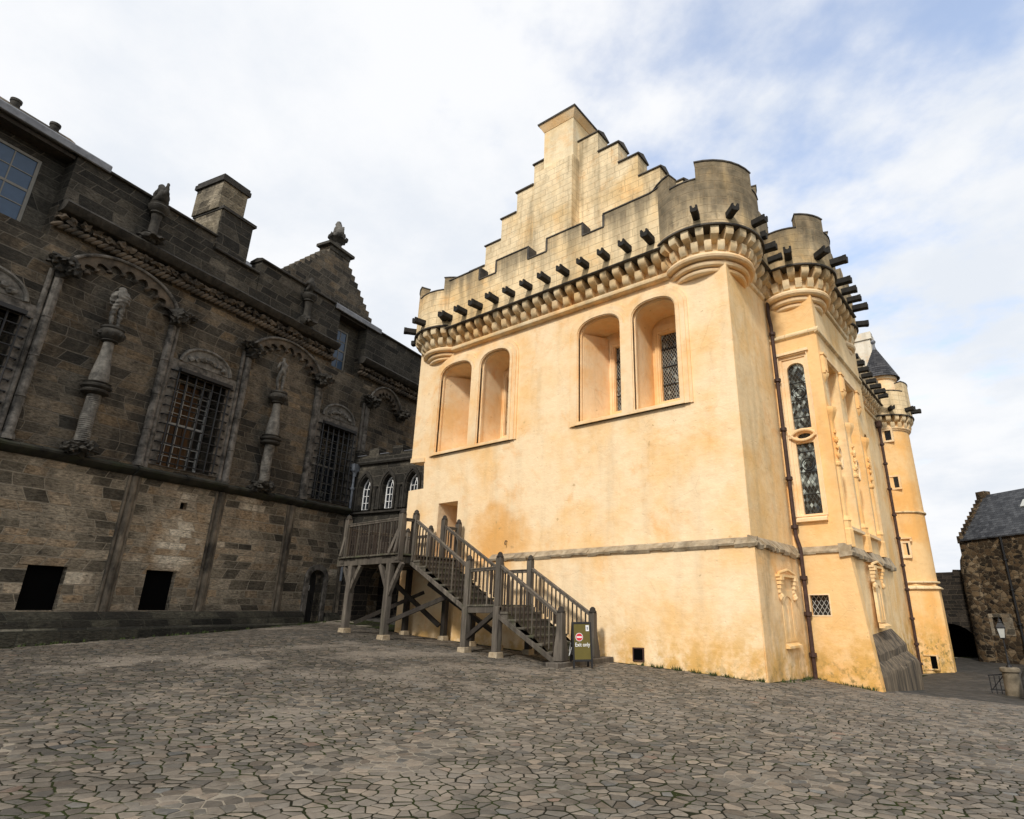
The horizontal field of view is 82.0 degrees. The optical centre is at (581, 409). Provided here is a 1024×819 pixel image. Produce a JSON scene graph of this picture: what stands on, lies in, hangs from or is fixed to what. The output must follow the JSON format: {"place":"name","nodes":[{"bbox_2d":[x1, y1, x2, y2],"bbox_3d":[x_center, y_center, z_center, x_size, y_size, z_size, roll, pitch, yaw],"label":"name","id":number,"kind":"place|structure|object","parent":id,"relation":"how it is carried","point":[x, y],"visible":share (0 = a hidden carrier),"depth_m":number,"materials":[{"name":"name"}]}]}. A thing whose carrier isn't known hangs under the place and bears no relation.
{"place":"outdoors","nodes":[
{"label":"outdoors","id":0,"kind":"place"},
{"bbox_2d":[0,622,1023,818],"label":"pavement","id":1,"kind":"structure","parent":0,"point":[65,785],"depth_m":7.76,"materials":[{"name":"stone"}]},
{"bbox_2d":[18,621,876,690],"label":"weeds","id":2,"kind":"object","parent":1,"relation":"on","point":[710,673],"visible":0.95,"depth_m":15.58,"materials":[{"name":"green plant"}]},
{"bbox_2d":[337,508,612,667],"bbox_3d":[-3.820,5.446,18.491,9.470,4.694,2.993,-13,-23,33],"label":"wooden stair","id":3,"kind":"object","parent":1,"relation":"on","point":[455,586],"visible":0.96,"depth_m":18.14,"materials":[{"name":"grey wood"}]},
{"bbox_2d":[569,622,592,668],"bbox_3d":[-0.028,5.981,14.882,0.571,1.080,0.412,5,-20,-14],"label":"sandwich board","id":4,"kind":"object","parent":1,"relation":"on","point":[581,644],"visible":0.99,"depth_m":14.82,"materials":[{"name":"green plastic"}]},
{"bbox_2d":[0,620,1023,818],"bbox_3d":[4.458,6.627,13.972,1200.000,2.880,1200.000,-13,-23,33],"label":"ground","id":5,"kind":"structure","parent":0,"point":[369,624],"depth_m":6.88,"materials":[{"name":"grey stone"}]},
{"bbox_2d":[0,96,421,647],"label":"palace","id":6,"kind":"structure","parent":5,"relation":"on","point":[173,460],"depth_m":19.43,"materials":[{"name":"stone"}]},
{"bbox_2d":[0,265,37,412],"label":"barred window","id":7,"kind":"structure","parent":6,"relation":"in","point":[14,295],"depth_m":15.97,"materials":[{"name":"stone"}]},
{"bbox_2d":[0,138,41,221],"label":"sash window","id":8,"kind":"structure","parent":6,"relation":"in","point":[19,170],"depth_m":16.92,"materials":[{"name":"blue glass"}]},
{"bbox_2d":[109,287,130,325],"bbox_3d":[-14.428,-3.173,18.248,0.318,1.392,0.577,-7,-20,21],"label":"statue","id":9,"kind":"object","parent":6,"relation":"on","point":[120,300],"visible":0.86,"depth_m":18.19,"materials":[{"name":"stone"}]},
{"bbox_2d":[151,183,169,204],"bbox_3d":[-14.354,-7.401,20.064,0.576,0.888,0.490,-13,-23,33],"label":"statue","id":10,"kind":"object","parent":6,"relation":"on","point":[161,193],"visible":0.77,"depth_m":19.94,"materials":[{"name":"stone"}]},
{"bbox_2d":[148,348,236,477],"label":"barred window","id":11,"kind":"structure","parent":6,"relation":"in","point":[183,415],"depth_m":20.57,"materials":[{"name":"stone"}]},
{"bbox_2d":[275,358,288,389],"bbox_3d":[-12.061,-1.398,23.560,0.246,1.456,0.532,-5,-20,14],"label":"statue","id":12,"kind":"object","parent":6,"relation":"on","point":[283,366],"visible":0.92,"depth_m":23.51,"materials":[{"name":"stone"}]},
{"bbox_2d":[304,278,315,291],"bbox_3d":[-11.892,-5.411,25.664,0.377,0.793,0.506,-13,-23,33],"label":"statue","id":13,"kind":"object","parent":6,"relation":"on","point":[311,284],"visible":0.81,"depth_m":25.56,"materials":[{"name":"stone"}]},
{"bbox_2d":[304,572,315,620],"bbox_3d":[-11.326,7.812,24.069,0.150,2.350,0.819,-8,-20,22],"label":"door","id":14,"kind":"structure","parent":6,"relation":"in","point":[312,582],"depth_m":24.29,"materials":[{"name":"black wood"}]},
{"bbox_2d":[307,403,357,505],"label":"barred window","id":15,"kind":"structure","parent":6,"relation":"in","point":[336,416],"depth_m":26.09,"materials":[{"name":"stone"}]},
{"bbox_2d":[328,221,347,246],"bbox_3d":[-12.671,-9.077,30.528,0.937,1.794,0.937,17,-25,-41],"label":"lion finial","id":16,"kind":"object","parent":6,"relation":"on","point":[337,235],"visible":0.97,"depth_m":30.30,"materials":[{"name":"stone"}]},
{"bbox_2d":[331,328,347,370],"bbox_3d":[-11.513,-2.816,27.710,0.090,2.076,0.856,-8,-20,22],"label":"sash window","id":17,"kind":"structure","parent":6,"relation":"in","point":[342,337],"depth_m":27.86,"materials":[{"name":"blue glass"}]},
{"bbox_2d":[338,445,423,620],"bbox_3d":[-7.742,6.255,25.954,5.500,9.020,2.780,-8,-20,22],"label":"link passage","id":18,"kind":"object","parent":5,"relation":"on","point":[385,483],"visible":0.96,"depth_m":25.89,"materials":[{"name":"stone"}]},
{"bbox_2d":[361,479,369,509],"bbox_3d":[-9.642,3.849,26.544,0.584,1.505,0.080,-8,-20,22],"label":"gothic window","id":19,"kind":"structure","parent":18,"relation":"in","point":[366,491],"depth_m":26.56,"materials":[{"name":"white paint"}]},
{"bbox_2d":[384,477,393,507],"bbox_3d":[-8.437,3.682,26.058,0.584,1.505,0.080,-8,-20,22],"label":"gothic window","id":20,"kind":"structure","parent":18,"relation":"in","point":[389,490],"depth_m":26.07,"materials":[{"name":"white paint"}]},
{"bbox_2d":[410,474,417,490],"bbox_3d":[-7.223,3.514,25.568,0.584,1.505,0.080,-8,-20,22],"label":"gothic window","id":21,"kind":"structure","parent":18,"relation":"in","point":[414,483],"depth_m":25.70,"materials":[{"name":"white paint"}]},
{"bbox_2d":[366,617,845,686],"bbox_3d":[0.985,10.082,24.889,21.200,2.332,12.400,-13,-23,33],"label":"yard edge","id":22,"kind":"object","parent":5,"relation":"on","point":[375,619],"depth_m":24.47,"materials":[{"name":"grey stone"}]},
{"bbox_2d":[394,103,956,691],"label":"great hall","id":23,"kind":"structure","parent":5,"relation":"on","point":[664,417],"depth_m":19.25,"materials":[{"name":"paint"}]},
{"bbox_2d":[438,362,470,451],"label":"window","id":24,"kind":"structure","parent":23,"relation":"in","point":[453,432],"depth_m":24.32,"materials":[{"name":"beige paint"}]},
{"bbox_2d":[479,350,508,442],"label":"window","id":25,"kind":"structure","parent":23,"relation":"in","point":[506,374],"depth_m":23.46,"materials":[{"name":"beige stone"}]},
{"bbox_2d":[581,316,621,420],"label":"window","id":26,"kind":"structure","parent":23,"relation":"in","point":[600,357],"depth_m":20.67,"materials":[{"name":"beige glass"}]},
{"bbox_2d":[634,299,679,408],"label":"window","id":27,"kind":"structure","parent":23,"relation":"in","point":[664,343],"depth_m":19.82,"materials":[{"name":"beige glass"}]},
{"bbox_2d":[776,347,828,522],"bbox_3d":[7.148,0.669,18.582,1.450,5.800,0.380,-14,-23,35],"label":"tall window","id":28,"kind":"structure","parent":23,"relation":"in","point":[808,485],"depth_m":18.63,"materials":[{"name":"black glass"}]},
{"bbox_2d":[808,594,832,616],"bbox_3d":[6.962,5.675,16.964,0.600,0.620,0.195,-14,-23,35],"label":"low window","id":29,"kind":"structure","parent":23,"relation":"in","point":[821,603],"depth_m":17.02,"materials":[{"name":"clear glass"}]},
{"bbox_2d":[826,358,865,534],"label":"side window","id":30,"kind":"structure","parent":23,"relation":"in","point":[829,362],"depth_m":18.78,"materials":[{"name":"beige stone"}]},
{"bbox_2d":[843,377,880,541],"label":"side window","id":31,"kind":"structure","parent":23,"relation":"in","point":[872,537],"depth_m":20.47,"materials":[{"name":"beige stone"}]},
{"bbox_2d":[936,570,977,656],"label":"gateway wall","id":32,"kind":"structure","parent":5,"relation":"on","point":[958,617],"depth_m":40.30,"materials":[{"name":"grey stone"}]},
{"bbox_2d":[956,488,1023,664],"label":"stone house","id":33,"kind":"structure","parent":5,"relation":"on","point":[990,539],"depth_m":37.46,"materials":[{"name":"stone"}]},
{"bbox_2d":[1021,668,1023,690],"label":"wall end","id":34,"kind":"structure","parent":5,"relation":"on","point":[1022,676],"depth_m":17.72,"materials":[{"name":"grey stone"}]},
{"bbox_2d":[0,0,1023,572],"label":"sky","id":35,"kind":"structure","parent":0,"point":[411,126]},
{"bbox_2d":[888,658,1023,705],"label":"lane","id":36,"kind":"structure","parent":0,"point":[969,679],"depth_m":22.44,"materials":[{"name":"grey stone"}]},
{"bbox_2d":[988,673,1004,693],"bbox_3d":[13.822,9.074,19.373,0.506,0.640,0.040,-13,-23,33],"label":"iron railing","id":37,"kind":"object","parent":36,"relation":"on","point":[996,689],"visible":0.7,"depth_m":19.39,"materials":[{"name":"black metal"}]},
{"bbox_2d":[999,667,1023,696],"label":"stone pedestal","id":38,"kind":"object","parent":36,"relation":"on","point":[1012,682],"visible":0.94,"depth_m":18.88,"materials":[{"name":"beige stone"}]},
{"bbox_2d":[996,616,1011,667],"bbox_3d":[14.035,7.712,19.425,0.260,1.575,0.260,-13,-23,33],"label":"street lamp","id":39,"kind":"object","parent":38,"relation":"on","point":[1000,627],"visible":1,"depth_m":19.43,"materials":[{"name":"black metal"}]}
]}

